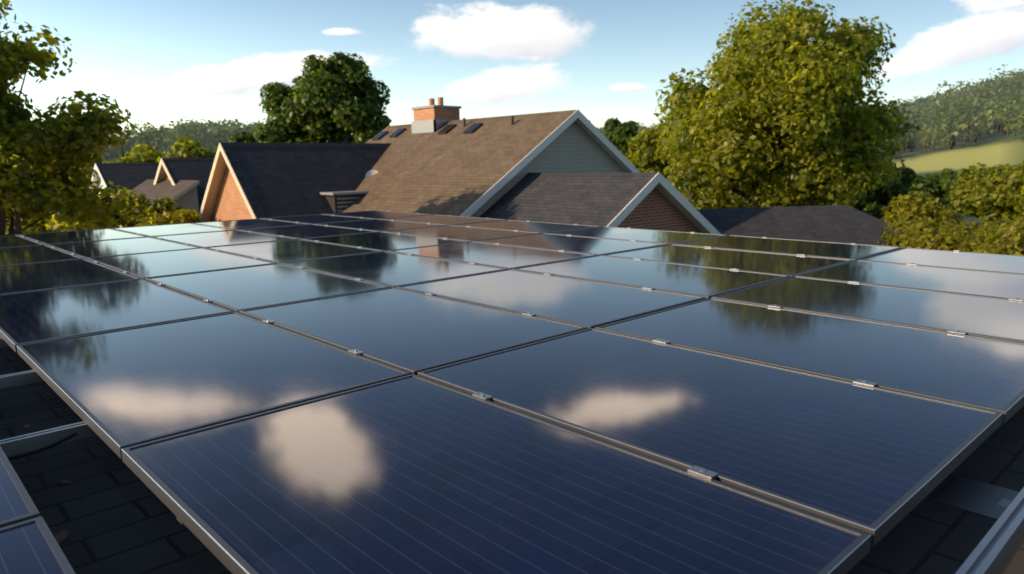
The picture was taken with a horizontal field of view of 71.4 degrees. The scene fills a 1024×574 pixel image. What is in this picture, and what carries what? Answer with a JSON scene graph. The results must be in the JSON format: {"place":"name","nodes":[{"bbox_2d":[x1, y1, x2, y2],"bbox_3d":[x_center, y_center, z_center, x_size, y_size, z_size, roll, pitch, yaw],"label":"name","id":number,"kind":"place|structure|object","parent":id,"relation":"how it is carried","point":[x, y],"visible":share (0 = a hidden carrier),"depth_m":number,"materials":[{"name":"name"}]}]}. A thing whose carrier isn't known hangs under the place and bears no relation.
{"place":"outdoors","nodes":[
{"label":"outdoors","id":0,"kind":"place"},
{"bbox_2d":[0,346,1023,573],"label":"house roof","id":1,"kind":"structure","parent":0,"point":[108,510],"depth_m":1.98,"materials":[{"name":"black tile"}]},
{"bbox_2d":[7,432,77,459],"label":"solar array cables","id":2,"kind":"object","parent":1,"relation":"on","point":[44,448],"visible":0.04,"depth_m":2.24,"materials":[{"name":"black rubber"}]},
{"bbox_2d":[0,214,1023,573],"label":"mounting hardware","id":3,"kind":"object","parent":1,"relation":"on","point":[1000,540],"visible":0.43,"depth_m":2.00,"materials":[{"name":"silver metal"}]},
{"bbox_2d":[0,210,1023,573],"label":"solar array","id":4,"kind":"object","parent":1,"relation":"on","point":[232,430],"visible":1,"depth_m":2.57,"materials":[{"name":"glass"}]},
{"bbox_3d":[-3.580,0.442,2.800,2.200,0.180,11.474,-10,13,-42],"label":"solar array mounting","id":5,"kind":"object","parent":1,"relation":"on","visible":0},
{"bbox_2d":[0,446,74,573],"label":"solar array","id":6,"kind":"object","parent":5,"relation":"on","point":[29,544],"visible":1,"depth_m":1.55,"materials":[{"name":"glass"}]},
{"bbox_2d":[0,0,1023,136],"label":"sky","id":7,"kind":"structure","parent":0,"point":[161,61],"materials":[{"name":"blue"}]},
{"bbox_2d":[6,122,1023,230],"bbox_3d":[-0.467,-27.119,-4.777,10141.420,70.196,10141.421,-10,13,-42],"label":"ground","id":8,"kind":"structure","parent":0,"point":[994,149],"depth_m":271.18,"materials":[{"name":"green plant"}]},
{"bbox_2d":[5,213,54,233],"bbox_3d":[-15.007,0.751,22.733,3.782,6.337,3.816,-10,13,-42],"label":"bush","id":9,"kind":"object","parent":8,"relation":"on","point":[41,223],"visible":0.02,"depth_m":22.22,"materials":[{"name":"green plant"}]},
{"bbox_2d":[0,0,134,235],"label":"tree","id":10,"kind":"object","parent":8,"relation":"on","point":[37,177],"visible":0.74,"depth_m":15.16,"materials":[{"name":"green plant"}]},
{"bbox_2d":[47,221,98,232],"bbox_3d":[-11.896,1.234,19.918,4.988,6.238,4.392,-10,13,-42],"label":"bush","id":11,"kind":"object","parent":8,"relation":"on","point":[55,226],"visible":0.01,"depth_m":19.82,"materials":[{"name":"green plant"}]},
{"bbox_2d":[79,153,137,188],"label":"tree","id":12,"kind":"object","parent":8,"relation":"on","point":[126,159],"visible":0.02,"depth_m":59.78,"materials":[{"name":"green plant"}]},
{"bbox_2d":[45,187,200,230],"bbox_3d":[-11.170,0.386,22.533,3.968,7.041,4.863,5,12,31],"label":"bush","id":13,"kind":"object","parent":8,"relation":"on","point":[163,211],"visible":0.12,"depth_m":22.00,"materials":[{"name":"green plant"}]},
{"bbox_2d":[91,162,159,198],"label":"white house","id":14,"kind":"structure","parent":8,"relation":"on","point":[129,176],"depth_m":33.29,"materials":[{"name":"grey tile"}]},
{"bbox_2d":[113,143,168,162],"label":"tree","id":15,"kind":"object","parent":8,"relation":"on","point":[145,153],"visible":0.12,"depth_m":77.85,"materials":[{"name":"green plant"}]},
{"bbox_2d":[119,158,214,227],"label":"cream house","id":16,"kind":"structure","parent":8,"relation":"on","point":[183,182],"depth_m":27.59,"materials":[{"name":"grey tile"}]},
{"bbox_2d":[157,136,216,161],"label":"tree","id":17,"kind":"object","parent":8,"relation":"on","point":[183,147],"visible":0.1,"depth_m":65.73,"materials":[{"name":"green plant"}]},
{"bbox_2d":[209,130,259,151],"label":"tree","id":18,"kind":"object","parent":8,"relation":"on","point":[244,137],"visible":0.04,"depth_m":76.58,"materials":[{"name":"green plant"}]},
{"bbox_2d":[199,142,391,221],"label":"house wing","id":19,"kind":"structure","parent":8,"relation":"on","point":[256,180],"depth_m":21.81,"materials":[{"name":"grey tile"}]},
{"bbox_2d":[254,51,391,142],"bbox_3d":[-10.523,-6.689,42.442,8.446,14.077,8.202,1,10,10],"label":"tree","id":20,"kind":"object","parent":8,"relation":"on","point":[336,98],"visible":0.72,"depth_m":39.77,"materials":[{"name":"green plant"}]},
{"bbox_2d":[340,97,639,216],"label":"house","id":21,"kind":"structure","parent":8,"relation":"on","point":[440,158],"depth_m":20.86,"materials":[{"name":"brown tile"}]},
{"bbox_2d":[101,69,1023,161],"bbox_3d":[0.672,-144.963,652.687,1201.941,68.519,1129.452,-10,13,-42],"label":"wooded hill","id":22,"kind":"structure","parent":8,"relation":"on","point":[199,136],"depth_m":307.18,"materials":[{"name":"green plant"}]},
{"bbox_2d":[478,172,719,233],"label":"house","id":23,"kind":"structure","parent":8,"relation":"on","point":[649,200],"depth_m":17.14,"materials":[{"name":"grey tile"}]},
{"bbox_2d":[602,117,640,155],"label":"tree","id":24,"kind":"object","parent":8,"relation":"on","point":[616,135],"visible":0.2,"depth_m":88.53,"materials":[{"name":"green plant"}]},
{"bbox_2d":[624,122,696,186],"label":"tree","id":25,"kind":"object","parent":8,"relation":"on","point":[645,153],"visible":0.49,"depth_m":77.22,"materials":[{"name":"green plant"}]},
{"bbox_2d":[653,0,919,208],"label":"tree","id":26,"kind":"object","parent":8,"relation":"on","point":[778,123],"visible":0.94,"depth_m":29.16,"materials":[{"name":"green plant"}]},
{"bbox_2d":[697,205,904,246],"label":"house","id":27,"kind":"structure","parent":8,"relation":"on","point":[838,223],"depth_m":22.31,"materials":[{"name":"grey tile"}]},
{"bbox_2d":[836,167,947,221],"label":"dark tree","id":28,"kind":"object","parent":8,"relation":"on","point":[872,205],"visible":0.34,"depth_m":40.14,"materials":[{"name":"green plant"}]},
{"bbox_2d":[880,191,972,236],"bbox_3d":[15.520,-0.413,26.414,5.558,6.316,5.715,-1,10,-1],"label":"bush","id":29,"kind":"object","parent":8,"relation":"on","point":[918,206],"visible":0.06,"depth_m":25.40,"materials":[{"name":"green plant"}]},
{"bbox_2d":[878,214,1016,251],"bbox_3d":[13.390,0.817,20.809,6.672,5.889,5.790,-5,11,-23],"label":"bush","id":30,"kind":"object","parent":8,"relation":"on","point":[940,239],"visible":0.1,"depth_m":20.02,"materials":[{"name":"green plant"}]},
{"bbox_2d":[909,168,988,221],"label":"tree","id":31,"kind":"object","parent":8,"relation":"on","point":[940,184],"visible":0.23,"depth_m":66.55,"materials":[{"name":"green plant"}]},
{"bbox_2d":[949,160,1023,223],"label":"tree","id":32,"kind":"object","parent":8,"relation":"on","point":[994,193],"visible":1,"depth_m":49.55,"materials":[{"name":"green plant"}]},
{"bbox_2d":[976,210,1023,255],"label":"bush","id":33,"kind":"object","parent":8,"relation":"on","point":[1009,240],"visible":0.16,"depth_m":16.22,"materials":[{"name":"green plant"}]},
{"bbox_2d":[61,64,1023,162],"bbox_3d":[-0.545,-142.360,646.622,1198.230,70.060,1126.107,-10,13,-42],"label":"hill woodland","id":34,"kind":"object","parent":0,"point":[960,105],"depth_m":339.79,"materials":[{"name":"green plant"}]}
]}

